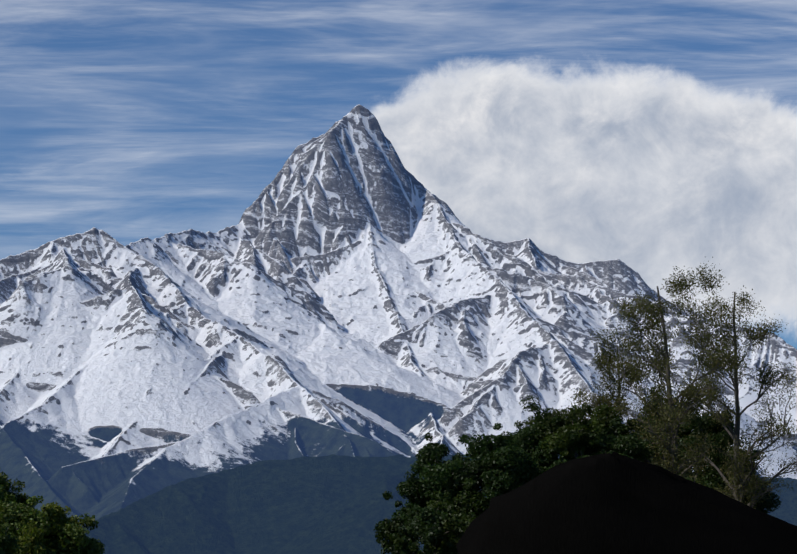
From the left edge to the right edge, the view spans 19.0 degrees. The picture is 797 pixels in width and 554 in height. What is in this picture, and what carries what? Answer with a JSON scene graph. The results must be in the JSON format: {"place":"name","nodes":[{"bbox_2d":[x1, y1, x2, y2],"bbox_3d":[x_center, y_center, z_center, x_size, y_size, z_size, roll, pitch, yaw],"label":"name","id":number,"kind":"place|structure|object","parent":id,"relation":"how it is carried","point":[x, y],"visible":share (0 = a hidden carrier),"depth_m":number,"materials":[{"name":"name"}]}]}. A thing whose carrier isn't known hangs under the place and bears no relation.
{"place":"outdoors","nodes":[
{"label":"outdoors","id":0,"kind":"place"},
{"bbox_2d":[0,104,796,525],"bbox_3d":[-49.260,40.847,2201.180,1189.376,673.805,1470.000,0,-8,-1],"label":"massif","id":1,"kind":"structure","parent":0,"point":[350,284],"depth_m":2361.07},
{"bbox_2d":[0,0,796,349],"label":"sky","id":2,"kind":"structure","parent":0,"point":[654,137],"materials":[{"name":"blue"}]},
{"bbox_2d":[81,454,796,553],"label":"foothill","id":3,"kind":"structure","parent":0,"point":[333,504],"depth_m":1061.40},
{"label":"ground","id":4,"kind":"structure","parent":0,"visible":0},
{"bbox_2d":[0,471,11,541],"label":"bush","id":5,"kind":"object","parent":4,"relation":"on","point":[3,482],"visible":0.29,"depth_m":135.85,"materials":[{"name":"green plant"}]},
{"bbox_2d":[0,505,22,553],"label":"bush","id":6,"kind":"object","parent":4,"relation":"on","point":[6,546],"visible":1,"depth_m":99.55,"materials":[{"name":"green plant"}]},
{"bbox_2d":[1,474,34,542],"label":"bush","id":7,"kind":"object","parent":4,"relation":"on","point":[21,498],"visible":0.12,"depth_m":150.24,"materials":[{"name":"green plant"}]},
{"bbox_2d":[0,485,104,553],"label":"bush","id":8,"kind":"object","parent":4,"relation":"on","point":[48,528],"visible":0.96,"depth_m":115.98,"materials":[{"name":"green plant"}]},
{"bbox_2d":[373,490,479,553],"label":"bush","id":9,"kind":"object","parent":4,"relation":"on","point":[431,521],"visible":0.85,"depth_m":120.29,"materials":[{"name":"green plant"}]},
{"bbox_2d":[382,423,549,553],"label":"bush","id":10,"kind":"object","parent":4,"relation":"on","point":[499,464],"visible":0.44,"depth_m":137.64,"materials":[{"name":"green plant"}]},
{"bbox_2d":[484,394,653,497],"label":"bush","id":11,"kind":"object","parent":4,"relation":"on","point":[548,439],"visible":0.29,"depth_m":148.70,"materials":[{"name":"green plant"}]},
{"bbox_2d":[561,320,672,432],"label":"tall tree","id":12,"kind":"object","parent":4,"relation":"on","point":[600,365],"visible":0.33,"depth_m":171.72,"materials":[{"name":"green plant"}]},
{"bbox_2d":[456,452,796,553],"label":"dark mound of earth","id":13,"kind":"object","parent":4,"relation":"on","point":[610,503],"visible":1,"depth_m":39.99,"materials":[{"name":"black soil"}]},
{"bbox_2d":[601,266,746,480],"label":"tall tree","id":14,"kind":"object","parent":4,"relation":"on","point":[675,416],"visible":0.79,"depth_m":149.83,"materials":[{"name":"green plant"}]},
{"bbox_2d":[629,386,780,513],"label":"bush","id":15,"kind":"object","parent":4,"relation":"on","point":[719,434],"visible":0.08,"depth_m":162.61,"materials":[{"name":"green plant"}]},
{"bbox_2d":[665,257,796,508],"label":"tall tree","id":16,"kind":"object","parent":4,"relation":"on","point":[739,481],"visible":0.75,"depth_m":158.62,"materials":[{"name":"green plant"}]}
]}

